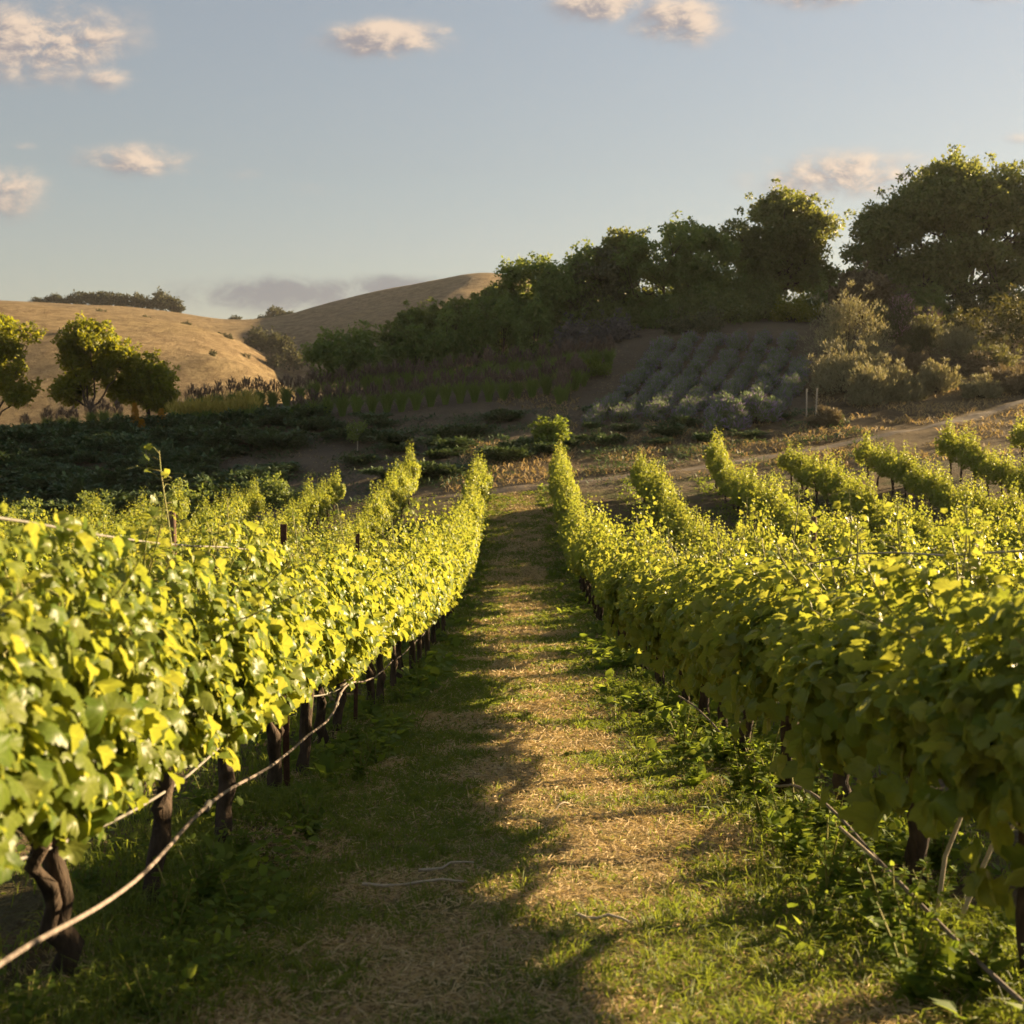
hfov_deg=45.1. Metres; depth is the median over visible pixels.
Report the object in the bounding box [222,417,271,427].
juniper
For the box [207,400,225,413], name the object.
flower spike plant
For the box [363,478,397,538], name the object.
grapevine
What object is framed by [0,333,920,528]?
ground cover
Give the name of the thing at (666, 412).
lavender clump
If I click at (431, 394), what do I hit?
fountain grass
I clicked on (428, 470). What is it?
juniper
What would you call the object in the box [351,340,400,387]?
shrub
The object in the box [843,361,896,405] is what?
shrub
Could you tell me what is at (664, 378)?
lavender clump
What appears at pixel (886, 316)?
shrub
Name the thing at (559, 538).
grapevine
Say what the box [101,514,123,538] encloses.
grapevine
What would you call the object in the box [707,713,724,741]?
weed
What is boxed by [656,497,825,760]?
grapevine
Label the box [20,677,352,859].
drip line
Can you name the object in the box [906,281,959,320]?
shrub
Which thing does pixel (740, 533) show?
grapevine
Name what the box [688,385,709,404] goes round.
lavender clump
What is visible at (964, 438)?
grapevine
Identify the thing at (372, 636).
grapevine
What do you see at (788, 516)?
grapevine
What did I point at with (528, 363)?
fountain grass
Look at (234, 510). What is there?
grapevine
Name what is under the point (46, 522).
grapevine
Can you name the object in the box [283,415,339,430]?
juniper
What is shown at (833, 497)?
grapevine
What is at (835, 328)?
shrub
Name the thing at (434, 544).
grapevine
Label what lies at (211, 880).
weed
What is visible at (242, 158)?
sky
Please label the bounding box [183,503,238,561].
grapevine
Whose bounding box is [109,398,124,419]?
fountain grass
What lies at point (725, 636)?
grapevine
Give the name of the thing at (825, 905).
weed
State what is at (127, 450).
juniper
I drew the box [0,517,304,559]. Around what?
trellis wire
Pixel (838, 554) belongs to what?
grapevine
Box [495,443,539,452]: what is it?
juniper
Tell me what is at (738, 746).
weed
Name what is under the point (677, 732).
weed
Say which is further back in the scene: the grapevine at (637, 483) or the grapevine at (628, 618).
the grapevine at (637, 483)
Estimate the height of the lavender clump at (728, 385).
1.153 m
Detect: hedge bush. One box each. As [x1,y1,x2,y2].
[394,314,437,379]
[419,301,468,375]
[445,299,499,368]
[480,289,527,364]
[508,291,554,358]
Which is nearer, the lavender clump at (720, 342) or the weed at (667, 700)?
the weed at (667, 700)
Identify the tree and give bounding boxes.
[0,312,48,414]
[28,296,39,301]
[39,297,52,302]
[45,292,62,302]
[46,310,142,413]
[58,294,75,303]
[65,289,87,304]
[81,291,98,304]
[89,291,106,304]
[95,343,181,416]
[102,291,124,305]
[113,293,130,306]
[123,291,144,307]
[136,295,155,309]
[150,285,171,310]
[162,295,183,310]
[170,303,185,312]
[228,314,242,319]
[243,323,268,349]
[254,326,286,356]
[264,304,283,317]
[265,354,283,369]
[271,334,297,360]
[280,310,293,314]
[280,346,309,371]
[299,319,400,387]
[373,299,432,363]
[417,294,492,353]
[467,280,520,339]
[475,251,569,339]
[531,238,606,332]
[564,246,635,325]
[588,226,655,311]
[607,209,708,307]
[664,224,744,304]
[718,178,845,299]
[838,144,1023,306]
[842,251,920,300]
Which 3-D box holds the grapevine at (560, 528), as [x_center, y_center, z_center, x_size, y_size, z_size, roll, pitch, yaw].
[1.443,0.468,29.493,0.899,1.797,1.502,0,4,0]
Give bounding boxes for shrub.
[5,497,58,527]
[67,489,128,527]
[117,433,180,475]
[130,403,139,426]
[138,419,145,430]
[155,477,220,519]
[157,408,165,426]
[245,471,299,508]
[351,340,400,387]
[498,285,562,350]
[528,414,571,451]
[549,312,598,352]
[551,272,592,338]
[571,286,646,334]
[573,349,612,377]
[588,308,641,343]
[610,277,659,329]
[618,281,691,330]
[640,279,696,313]
[657,272,772,324]
[702,393,750,431]
[733,261,796,320]
[738,387,784,424]
[768,287,820,322]
[788,270,842,317]
[795,280,897,360]
[799,335,891,395]
[805,403,844,425]
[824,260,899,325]
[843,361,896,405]
[855,298,912,341]
[873,356,910,385]
[880,369,933,402]
[882,290,945,338]
[885,344,930,377]
[886,283,923,318]
[897,306,954,353]
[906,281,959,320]
[913,358,964,394]
[929,347,964,370]
[930,318,985,360]
[938,303,995,332]
[944,283,992,318]
[953,349,999,378]
[958,371,1004,399]
[963,335,1023,368]
[969,282,1023,351]
[980,361,1023,387]
[990,280,1023,315]
[1000,366,1023,393]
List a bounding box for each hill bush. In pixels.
[209,349,217,356]
[223,333,232,339]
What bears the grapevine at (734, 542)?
on the ground at (180, 343)
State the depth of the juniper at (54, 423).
61.50 m
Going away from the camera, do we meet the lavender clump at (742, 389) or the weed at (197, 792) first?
the weed at (197, 792)
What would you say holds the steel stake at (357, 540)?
on the ground at (180, 343)
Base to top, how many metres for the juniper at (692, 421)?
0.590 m
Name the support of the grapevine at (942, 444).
on the ground at (180, 343)
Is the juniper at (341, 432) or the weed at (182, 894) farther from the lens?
the juniper at (341, 432)
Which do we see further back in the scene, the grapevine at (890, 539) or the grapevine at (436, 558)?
the grapevine at (890, 539)
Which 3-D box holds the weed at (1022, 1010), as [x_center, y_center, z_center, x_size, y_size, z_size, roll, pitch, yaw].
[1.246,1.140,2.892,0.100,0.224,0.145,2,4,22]
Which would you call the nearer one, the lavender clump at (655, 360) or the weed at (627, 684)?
the weed at (627, 684)
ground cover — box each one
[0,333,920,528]
[0,471,1023,1023]
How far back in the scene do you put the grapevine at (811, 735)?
4.08 m
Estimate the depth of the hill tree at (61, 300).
498.88 m
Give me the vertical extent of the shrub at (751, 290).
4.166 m
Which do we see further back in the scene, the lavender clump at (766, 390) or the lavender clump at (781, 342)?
the lavender clump at (781, 342)
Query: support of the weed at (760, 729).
on the ground at (180, 343)
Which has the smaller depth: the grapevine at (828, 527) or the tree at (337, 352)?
the grapevine at (828, 527)
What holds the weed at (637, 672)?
on the ground at (180, 343)
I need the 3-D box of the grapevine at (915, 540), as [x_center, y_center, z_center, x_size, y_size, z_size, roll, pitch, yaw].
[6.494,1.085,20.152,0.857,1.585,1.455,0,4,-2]
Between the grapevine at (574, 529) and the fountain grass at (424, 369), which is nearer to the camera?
the grapevine at (574, 529)
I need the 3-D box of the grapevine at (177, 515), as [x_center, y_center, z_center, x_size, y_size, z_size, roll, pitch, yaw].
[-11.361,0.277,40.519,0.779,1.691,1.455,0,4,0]
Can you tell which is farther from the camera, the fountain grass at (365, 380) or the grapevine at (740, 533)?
the fountain grass at (365, 380)
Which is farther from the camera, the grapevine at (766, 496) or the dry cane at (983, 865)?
the grapevine at (766, 496)
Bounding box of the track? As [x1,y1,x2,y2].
[160,400,1023,532]
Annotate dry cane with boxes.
[838,825,906,911]
[935,817,962,916]
[958,822,1017,923]
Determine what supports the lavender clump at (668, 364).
on the ground at (180, 343)
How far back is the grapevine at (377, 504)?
32.35 m
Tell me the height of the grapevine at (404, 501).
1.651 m
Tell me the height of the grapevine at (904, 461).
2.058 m
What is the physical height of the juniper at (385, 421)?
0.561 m
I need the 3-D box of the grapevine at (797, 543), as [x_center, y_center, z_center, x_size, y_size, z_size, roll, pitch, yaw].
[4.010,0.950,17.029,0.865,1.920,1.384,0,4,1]
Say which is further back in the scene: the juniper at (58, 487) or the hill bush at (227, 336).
the hill bush at (227, 336)
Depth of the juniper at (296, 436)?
55.68 m
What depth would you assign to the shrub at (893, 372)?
58.14 m
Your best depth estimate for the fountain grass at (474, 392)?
62.78 m
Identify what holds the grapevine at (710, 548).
on the ground at (180, 343)
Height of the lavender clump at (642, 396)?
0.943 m
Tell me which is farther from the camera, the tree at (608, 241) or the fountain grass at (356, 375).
the tree at (608, 241)
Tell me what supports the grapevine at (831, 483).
on the ground at (180, 343)
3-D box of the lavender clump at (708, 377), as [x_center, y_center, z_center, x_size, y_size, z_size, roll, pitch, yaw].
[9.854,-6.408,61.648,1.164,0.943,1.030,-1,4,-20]
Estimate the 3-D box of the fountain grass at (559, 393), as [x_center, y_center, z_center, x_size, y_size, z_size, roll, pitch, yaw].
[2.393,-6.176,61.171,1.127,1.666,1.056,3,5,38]
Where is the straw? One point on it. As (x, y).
(576, 743)
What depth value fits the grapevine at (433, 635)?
16.94 m
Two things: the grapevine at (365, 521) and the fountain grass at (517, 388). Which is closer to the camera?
the grapevine at (365, 521)
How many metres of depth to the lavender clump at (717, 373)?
62.80 m
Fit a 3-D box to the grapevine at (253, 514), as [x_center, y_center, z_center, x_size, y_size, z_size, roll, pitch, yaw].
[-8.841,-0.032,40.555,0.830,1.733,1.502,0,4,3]
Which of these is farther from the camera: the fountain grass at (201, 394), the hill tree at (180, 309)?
the hill tree at (180, 309)
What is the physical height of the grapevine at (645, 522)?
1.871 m
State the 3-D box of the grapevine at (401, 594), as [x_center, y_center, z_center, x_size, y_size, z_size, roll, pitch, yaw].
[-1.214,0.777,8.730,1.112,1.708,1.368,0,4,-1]
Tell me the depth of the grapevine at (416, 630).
10.43 m
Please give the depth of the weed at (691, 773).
6.41 m
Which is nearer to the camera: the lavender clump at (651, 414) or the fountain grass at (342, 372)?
the lavender clump at (651, 414)
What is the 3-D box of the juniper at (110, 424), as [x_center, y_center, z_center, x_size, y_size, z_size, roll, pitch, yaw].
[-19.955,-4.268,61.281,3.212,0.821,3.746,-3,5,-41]
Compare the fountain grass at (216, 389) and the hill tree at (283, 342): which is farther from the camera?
the hill tree at (283, 342)
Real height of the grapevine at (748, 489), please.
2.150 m
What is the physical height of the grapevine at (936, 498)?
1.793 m
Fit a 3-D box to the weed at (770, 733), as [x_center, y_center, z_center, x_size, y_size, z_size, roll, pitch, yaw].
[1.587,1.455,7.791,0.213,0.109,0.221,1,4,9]
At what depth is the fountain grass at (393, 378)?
66.60 m
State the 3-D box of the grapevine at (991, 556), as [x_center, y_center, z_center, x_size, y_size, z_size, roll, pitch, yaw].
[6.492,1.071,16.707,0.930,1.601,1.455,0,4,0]
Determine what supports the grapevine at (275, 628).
on the ground at (180, 343)
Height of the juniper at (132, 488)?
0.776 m
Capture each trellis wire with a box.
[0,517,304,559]
[679,549,1023,567]
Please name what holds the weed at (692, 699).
on the ground at (180, 343)
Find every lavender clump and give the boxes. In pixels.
[581,413,601,423]
[583,405,607,421]
[585,398,610,415]
[599,400,611,416]
[600,397,616,405]
[601,394,619,404]
[607,391,625,404]
[608,405,637,421]
[609,391,629,399]
[609,401,635,422]
[613,382,629,395]
[617,385,635,394]
[620,371,639,388]
[620,402,637,415]
[624,396,646,410]
[629,370,646,383]
[629,371,643,384]
[629,400,643,413]
[631,364,648,378]
[632,391,651,405]
[633,393,647,407]
[636,356,657,369]
[638,385,659,399]
[638,400,665,420]
[640,354,661,366]
[641,382,662,392]
[642,349,663,361]
[643,365,654,374]
[643,377,665,391]
[645,340,669,353]
[645,347,666,358]
[646,396,669,415]
[648,370,673,385]
[649,335,672,349]
[652,370,674,381]
[655,393,675,405]
[657,388,678,400]
[657,391,677,407]
[658,334,674,346]
[658,398,670,413]
[661,354,683,367]
[661,358,681,371]
[663,386,683,401]
[665,380,687,394]
[666,348,689,360]
[668,375,690,386]
[669,402,696,417]
[672,374,696,388]
[672,379,689,393]
[673,401,696,417]
[675,336,693,349]
[678,396,702,411]
[680,394,699,408]
[681,329,699,341]
[683,393,708,406]
[685,387,712,403]
[688,357,706,372]
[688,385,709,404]
[689,354,708,367]
[693,342,715,356]
[693,352,710,363]
[696,374,717,389]
[696,384,715,394]
[699,339,716,351]
[699,370,724,387]
[699,375,717,389]
[702,334,720,346]
[702,402,715,417]
[704,328,725,341]
[704,361,724,377]
[706,368,726,381]
[707,390,734,400]
[709,395,725,403]
[714,336,724,345]
[714,358,734,370]
[715,357,737,367]
[716,379,741,394]
[717,347,739,363]
[718,386,737,397]
[720,378,748,393]
[723,346,738,358]
[724,332,746,351]
[726,332,747,345]
[727,376,744,387]
[728,375,747,387]
[729,371,749,384]
[733,365,753,379]
[743,340,766,358]
[747,384,763,394]
[749,383,770,393]
[752,373,780,385]
[753,332,772,343]
[753,377,772,389]
[754,382,771,393]
[756,364,778,378]
[757,357,780,375]
[761,355,785,369]
[763,354,787,367]
[767,397,784,412]
[770,390,790,406]
[771,385,793,398]
[772,386,792,403]
[777,335,795,349]
[778,379,800,394]
[778,382,797,397]
[779,372,805,385]
[780,374,803,391]
[782,375,804,386]
[784,368,808,382]
[788,365,807,380]
[790,354,814,366]
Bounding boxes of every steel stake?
[280,524,289,787]
[353,534,359,724]
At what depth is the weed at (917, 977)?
3.10 m
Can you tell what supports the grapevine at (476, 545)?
on the ground at (180, 343)
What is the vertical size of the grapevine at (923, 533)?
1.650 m
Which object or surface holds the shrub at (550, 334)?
on the ground at (180, 343)
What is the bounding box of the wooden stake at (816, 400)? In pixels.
[815,388,817,415]
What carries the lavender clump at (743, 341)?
on the ground at (180, 343)
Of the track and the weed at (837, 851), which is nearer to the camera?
the weed at (837, 851)
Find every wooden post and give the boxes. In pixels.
[168,511,176,562]
[810,516,816,566]
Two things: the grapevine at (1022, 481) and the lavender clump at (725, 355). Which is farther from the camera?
the lavender clump at (725, 355)
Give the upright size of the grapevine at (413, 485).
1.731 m
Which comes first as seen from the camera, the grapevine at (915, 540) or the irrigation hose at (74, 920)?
the irrigation hose at (74, 920)
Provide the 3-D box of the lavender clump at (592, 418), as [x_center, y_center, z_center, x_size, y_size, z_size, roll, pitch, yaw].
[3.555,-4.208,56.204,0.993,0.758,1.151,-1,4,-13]
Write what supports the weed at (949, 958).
on the ground at (180, 343)
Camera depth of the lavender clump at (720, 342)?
68.98 m
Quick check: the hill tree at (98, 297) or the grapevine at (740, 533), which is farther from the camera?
the hill tree at (98, 297)
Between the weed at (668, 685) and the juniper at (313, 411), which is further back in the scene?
the juniper at (313, 411)
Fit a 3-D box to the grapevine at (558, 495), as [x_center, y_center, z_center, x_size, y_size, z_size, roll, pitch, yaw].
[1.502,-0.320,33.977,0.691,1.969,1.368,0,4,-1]
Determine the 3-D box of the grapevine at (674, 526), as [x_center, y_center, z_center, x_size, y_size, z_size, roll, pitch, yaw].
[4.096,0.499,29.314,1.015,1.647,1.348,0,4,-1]
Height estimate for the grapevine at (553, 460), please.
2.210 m
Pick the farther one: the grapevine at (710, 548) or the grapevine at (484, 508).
the grapevine at (484, 508)
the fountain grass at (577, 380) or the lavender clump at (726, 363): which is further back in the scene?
the lavender clump at (726, 363)
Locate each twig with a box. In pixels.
[362,878,464,886]
[418,861,473,871]
[548,802,569,812]
[576,912,632,923]
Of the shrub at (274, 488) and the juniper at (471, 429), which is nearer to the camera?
the shrub at (274, 488)
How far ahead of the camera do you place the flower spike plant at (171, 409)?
62.62 m
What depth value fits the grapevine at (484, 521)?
32.10 m
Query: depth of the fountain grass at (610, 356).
66.84 m
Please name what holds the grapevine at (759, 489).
on the ground at (180, 343)
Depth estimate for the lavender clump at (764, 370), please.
61.84 m
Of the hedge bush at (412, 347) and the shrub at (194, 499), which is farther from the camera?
the hedge bush at (412, 347)
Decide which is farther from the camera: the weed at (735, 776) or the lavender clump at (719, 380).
the lavender clump at (719, 380)
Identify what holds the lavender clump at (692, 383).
on the ground at (180, 343)
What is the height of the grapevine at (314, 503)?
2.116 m
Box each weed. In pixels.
[7,969,55,1023]
[69,861,102,897]
[119,950,157,1021]
[131,955,173,1023]
[135,822,152,848]
[151,856,199,936]
[158,877,196,944]
[160,925,193,969]
[173,842,226,905]
[191,774,218,814]
[195,834,218,875]
[195,834,270,870]
[214,748,239,783]
[217,866,248,909]
[221,820,253,853]
[293,791,322,832]
[294,796,324,844]
[305,751,349,779]
[350,738,376,781]
[414,668,423,686]
[610,668,620,687]
[620,670,634,689]
[628,661,636,673]
[628,667,635,681]
[629,676,642,689]
[634,665,645,678]
[638,669,651,684]
[640,713,649,727]
[641,685,658,709]
[657,676,671,694]
[657,687,672,708]
[667,718,698,759]
[670,705,696,739]
[672,721,683,744]
[673,765,711,788]
[680,691,694,701]
[682,764,712,781]
[686,757,704,787]
[689,708,705,729]
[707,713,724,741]
[709,722,738,764]
[720,774,750,787]
[725,781,748,812]
[726,743,762,794]
[730,720,758,768]
[739,726,783,803]
[750,782,776,832]
[752,714,763,736]
[758,730,778,745]
[758,743,792,798]
[762,778,819,865]
[784,775,819,819]
[800,880,839,930]
[801,786,842,836]
[807,763,829,797]
[812,825,859,907]
[814,814,854,887]
[818,786,850,832]
[830,816,859,857]
[842,868,878,895]
[846,880,879,894]
[852,908,925,939]
[854,865,909,916]
[863,857,930,946]
[870,896,946,1004]
[875,914,946,937]
[880,828,908,848]
[892,889,944,957]
[909,859,958,913]
[927,826,952,875]
[929,995,1006,1023]
[931,935,974,979]
[933,958,1017,993]
[949,915,1003,981]
[997,906,1015,938]
[1005,1001,1023,1009]
[1020,943,1023,1015]
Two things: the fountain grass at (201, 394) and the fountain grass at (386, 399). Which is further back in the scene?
the fountain grass at (201, 394)
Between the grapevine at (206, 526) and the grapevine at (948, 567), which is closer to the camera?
the grapevine at (948, 567)
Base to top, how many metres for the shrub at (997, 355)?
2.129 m
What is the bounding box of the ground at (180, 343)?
[0,273,1023,1023]
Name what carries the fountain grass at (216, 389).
on the ground at (180, 343)
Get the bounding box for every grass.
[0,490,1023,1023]
[19,412,30,424]
[39,404,55,424]
[55,408,69,423]
[65,404,80,421]
[82,398,99,422]
[94,397,110,421]
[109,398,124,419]
[182,383,199,402]
[195,383,213,401]
[209,379,225,401]
[223,376,240,404]
[237,375,255,398]
[250,375,270,408]
[263,378,280,407]
[276,372,296,405]
[288,391,306,411]
[292,374,306,399]
[302,385,321,407]
[305,366,321,401]
[317,380,336,416]
[318,369,334,398]
[332,365,347,396]
[333,378,351,415]
[346,369,363,397]
[346,381,365,411]
[359,360,377,395]
[364,381,379,412]
[372,360,390,393]
[376,377,395,412]
[385,359,401,391]
[392,375,409,411]
[400,357,415,391]
[407,376,424,409]
[412,358,428,390]
[422,368,440,406]
[427,357,440,388]
[435,367,453,404]
[438,338,1023,493]
[440,353,455,387]
[451,366,469,403]
[453,350,469,383]
[467,351,483,383]
[467,367,482,402]
[479,344,497,383]
[480,365,497,401]
[493,367,511,400]
[495,352,510,381]
[507,345,524,377]
[510,367,525,397]
[521,348,535,377]
[523,363,540,397]
[534,342,551,376]
[537,359,556,394]
[547,343,562,372]
[550,371,568,403]
[551,351,569,381]
[554,360,572,382]
[556,365,575,400]
[559,337,577,363]
[567,355,584,390]
[569,355,583,374]
[573,335,588,360]
[579,361,589,386]
[586,335,604,368]
[601,334,616,364]
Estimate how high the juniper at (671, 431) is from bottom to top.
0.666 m
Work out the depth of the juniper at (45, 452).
56.21 m
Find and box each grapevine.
[0,497,25,535]
[0,502,193,884]
[0,513,9,535]
[0,520,42,572]
[0,539,319,982]
[1,518,21,550]
[1,523,24,542]
[2,491,79,606]
[9,443,310,914]
[18,498,72,564]
[34,514,54,535]
[43,519,113,589]
[53,505,81,521]
[73,498,100,541]
[74,508,100,529]
[77,489,110,525]
[88,511,107,547]
[95,518,140,562]
[98,515,125,552]
[99,510,131,552]
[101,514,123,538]
[110,509,139,534]
[118,497,144,530]
[124,494,342,843]
[132,486,162,532]
[135,508,181,568]
[138,442,159,466]
[149,500,167,530]
[158,518,182,557]
[159,496,181,526]
[164,480,190,531]
[167,515,193,557]
[172,520,214,569]
[183,492,218,534]
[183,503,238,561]
[184,516,200,547]
[191,508,224,547]
[194,501,225,526]
[208,488,244,527]
[208,513,374,790]
[209,499,247,557]
[210,490,236,530]
[223,482,250,521]
[231,534,396,778]
[235,486,257,532]
[242,474,266,519]
[247,512,268,547]
[251,502,279,538]
[259,509,308,551]
[259,516,279,545]
[268,510,292,542]
[273,504,294,541]
[276,497,307,533]
[276,498,308,528]
[287,499,323,550]
[288,490,315,524]
[292,519,422,746]
[294,474,324,537]
[303,501,416,734]
[307,515,330,548]
[309,487,329,531]
[314,475,335,524]
[317,477,343,518]
[318,515,340,551]
[322,465,345,510]
[326,528,431,704]
[327,516,370,550]
[330,520,354,550]
[332,515,362,550]
[343,510,375,549]
[356,478,390,530]
[357,507,382,545]
[358,495,384,538]
[359,486,397,527]
[362,527,431,702]
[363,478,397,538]
[368,513,436,688]
[373,460,404,528]
[383,511,439,677]
[384,459,411,516]
[385,485,401,530]
[386,522,449,670]
[394,474,409,522]
[397,441,421,497]
[400,466,415,510]
[402,518,446,664]
[403,462,419,504]
[405,498,454,655]
[410,493,454,649]
[428,513,463,631]
[430,533,468,644]
[433,525,467,625]
[434,495,476,617]
[435,534,463,634]
[441,503,474,611]
[448,521,469,613]
[450,480,484,526]
[451,491,480,594]
[451,499,477,601]
[452,497,490,532]
[453,502,479,581]
[453,509,471,584]
[454,503,480,590]
[456,506,488,543]
[457,494,481,538]
[461,452,489,500]
[461,458,491,486]
[461,475,486,519]
[463,447,495,492]
[468,454,492,477]
[470,479,486,519]
[476,470,490,503]
[542,460,567,499]
[546,452,573,491]
[547,455,576,482]
[548,436,571,470]
[548,461,580,500]
[549,444,570,476]
[549,457,582,497]
[549,470,588,523]
[553,465,577,503]
[554,497,581,533]
[556,485,581,526]
[557,496,616,608]
[557,502,574,530]
[557,505,584,551]
[560,492,595,576]
[561,501,591,582]
[561,504,593,589]
[563,516,589,593]
[565,512,594,600]
[565,529,591,603]
[572,501,618,618]
[573,520,603,614]
[575,504,624,620]
[581,514,629,626]
[581,519,637,647]
[582,523,624,583]
[582,527,631,635]
[588,488,679,570]
[593,565,625,649]
[600,528,707,687]
[613,521,734,703]
[615,524,710,693]
[622,504,692,680]
[623,539,743,715]
[630,447,646,495]
[630,449,647,503]
[633,462,649,510]
[633,527,662,669]
[638,458,654,500]
[639,454,673,524]
[647,479,682,537]
[647,530,782,732]
[649,455,675,528]
[656,482,696,550]
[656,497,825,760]
[658,483,679,545]
[662,497,706,553]
[676,508,695,551]
[679,505,875,799]
[680,506,714,555]
[684,515,719,556]
[685,482,988,829]
[690,510,735,557]
[697,526,732,559]
[702,425,728,488]
[708,438,733,495]
[709,505,752,560]
[713,456,733,502]
[717,460,735,508]
[723,457,748,516]
[725,512,765,564]
[729,463,749,524]
[732,491,791,565]
[738,456,769,529]
[744,473,765,532]
[747,537,1022,903]
[756,466,784,534]
[762,478,802,531]
[770,492,796,539]
[773,513,823,566]
[776,440,801,484]
[776,539,796,558]
[783,489,820,547]
[786,443,810,490]
[787,504,1023,991]
[790,454,819,496]
[796,501,827,544]
[800,448,820,504]
[810,532,836,566]
[813,447,835,512]
[813,509,879,577]
[816,498,844,555]
[818,449,854,520]
[819,506,870,552]
[828,470,856,525]
[834,510,868,552]
[837,459,868,518]
[851,470,893,539]
[853,429,882,479]
[856,520,892,556]
[859,547,887,575]
[864,440,897,486]
[865,493,890,533]
[868,495,922,558]
[874,440,898,494]
[876,492,911,533]
[883,533,951,570]
[889,440,917,503]
[889,493,936,533]
[898,531,936,559]
[899,585,1023,832]
[902,453,932,511]
[905,533,990,588]
[911,456,950,518]
[911,504,935,551]
[912,500,964,568]
[923,515,954,553]
[928,464,968,524]
[933,415,968,474]
[934,508,995,570]
[937,477,969,523]
[939,485,983,547]
[945,419,975,481]
[953,471,991,518]
[954,528,1023,593]
[955,427,995,488]
[962,500,1009,559]
[966,533,1017,581]
[970,444,997,495]
[975,481,1007,530]
[983,444,1020,503]
[987,563,1023,590]
[990,494,1023,556]
[993,475,1023,533]
[1003,451,1023,504]
[1003,530,1023,576]
[1007,411,1023,464]
[1017,476,1023,498]
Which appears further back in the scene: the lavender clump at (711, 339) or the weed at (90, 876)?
the lavender clump at (711, 339)
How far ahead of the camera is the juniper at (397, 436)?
54.87 m
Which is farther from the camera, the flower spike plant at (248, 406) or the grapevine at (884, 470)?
the flower spike plant at (248, 406)
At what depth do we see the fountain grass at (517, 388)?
63.07 m
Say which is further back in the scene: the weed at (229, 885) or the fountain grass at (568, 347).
the fountain grass at (568, 347)
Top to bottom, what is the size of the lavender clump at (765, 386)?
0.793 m
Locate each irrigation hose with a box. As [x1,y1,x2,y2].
[0,624,431,967]
[678,695,1023,1004]
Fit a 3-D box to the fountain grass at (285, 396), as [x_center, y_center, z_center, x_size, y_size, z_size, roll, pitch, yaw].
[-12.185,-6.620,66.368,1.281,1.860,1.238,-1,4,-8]
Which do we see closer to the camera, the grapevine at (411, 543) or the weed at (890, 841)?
the weed at (890, 841)
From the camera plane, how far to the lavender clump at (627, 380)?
62.34 m
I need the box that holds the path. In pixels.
[177,495,917,1023]
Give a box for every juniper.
[0,423,50,432]
[0,426,48,444]
[0,447,63,458]
[0,449,39,467]
[0,488,48,499]
[0,489,56,502]
[0,495,33,506]
[7,494,74,509]
[22,494,111,515]
[23,423,79,437]
[35,421,97,439]
[37,420,92,428]
[45,478,124,501]
[58,465,143,486]
[59,486,121,502]
[68,432,130,449]
[77,418,144,429]
[88,431,154,452]
[88,466,154,482]
[90,489,141,499]
[99,490,154,513]
[101,456,131,468]
[108,413,155,426]
[110,443,161,454]
[111,478,159,487]
[112,483,168,493]
[124,456,183,468]
[126,489,190,501]
[127,433,183,444]
[127,467,202,485]
[130,462,191,473]
[135,482,187,493]
[141,496,189,507]
[145,412,198,424]
[150,448,228,465]
[154,460,220,475]
[158,446,204,455]
[172,475,234,485]
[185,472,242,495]
[185,490,245,505]
[189,421,260,443]
[210,470,229,480]
[214,477,282,490]
[217,408,266,420]
[217,486,272,498]
[221,461,299,474]
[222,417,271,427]
[226,464,293,480]
[230,431,285,448]
[238,424,285,438]
[244,426,312,448]
[245,412,308,426]
[252,402,337,417]
[257,461,302,472]
[275,404,332,417]
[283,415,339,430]
[309,420,346,430]
[309,428,344,438]
[329,425,395,440]
[338,452,380,464]
[346,411,392,419]
[358,427,417,444]
[358,463,400,477]
[364,417,401,427]
[372,441,419,451]
[394,458,475,479]
[407,446,463,458]
[411,435,481,450]
[421,424,465,438]
[446,423,499,437]
[471,445,540,462]
[476,409,525,421]
[492,408,531,415]
[492,434,544,447]
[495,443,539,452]
[530,441,570,454]
[558,437,584,446]
[569,433,590,441]
[577,401,621,412]
[581,421,608,428]
[587,432,630,444]
[609,422,643,431]
[640,435,673,444]
[644,423,688,437]
[658,415,705,426]
[689,431,726,441]
[724,428,770,437]
[778,412,799,417]
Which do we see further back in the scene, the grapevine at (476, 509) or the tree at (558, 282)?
the tree at (558, 282)
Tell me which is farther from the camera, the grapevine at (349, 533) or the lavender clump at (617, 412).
the lavender clump at (617, 412)
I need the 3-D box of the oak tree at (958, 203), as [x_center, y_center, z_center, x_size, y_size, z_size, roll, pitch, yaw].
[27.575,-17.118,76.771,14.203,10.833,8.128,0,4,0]
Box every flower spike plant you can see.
[164,398,180,415]
[165,401,187,415]
[176,402,194,414]
[181,403,200,415]
[188,399,207,422]
[196,398,217,415]
[198,400,214,415]
[200,393,218,409]
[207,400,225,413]
[212,402,228,421]
[223,401,235,414]
[227,397,246,412]
[231,390,252,407]
[234,399,249,411]
[240,394,262,414]
[241,390,261,409]
[242,401,254,412]
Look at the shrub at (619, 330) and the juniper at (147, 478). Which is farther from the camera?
the shrub at (619, 330)
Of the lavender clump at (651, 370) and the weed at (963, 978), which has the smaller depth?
the weed at (963, 978)
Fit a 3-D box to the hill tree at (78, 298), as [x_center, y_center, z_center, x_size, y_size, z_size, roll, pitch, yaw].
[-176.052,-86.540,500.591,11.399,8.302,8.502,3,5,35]
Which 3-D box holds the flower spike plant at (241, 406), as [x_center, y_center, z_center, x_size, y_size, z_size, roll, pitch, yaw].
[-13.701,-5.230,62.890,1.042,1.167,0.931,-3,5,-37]
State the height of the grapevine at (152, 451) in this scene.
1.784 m
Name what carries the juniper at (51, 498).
on the ground at (180, 343)
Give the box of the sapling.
[346,419,367,450]
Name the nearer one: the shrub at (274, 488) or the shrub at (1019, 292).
the shrub at (274, 488)
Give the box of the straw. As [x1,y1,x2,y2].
[0,489,1022,1023]
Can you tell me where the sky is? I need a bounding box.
[0,0,1023,319]
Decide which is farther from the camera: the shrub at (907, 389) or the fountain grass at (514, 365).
the fountain grass at (514, 365)

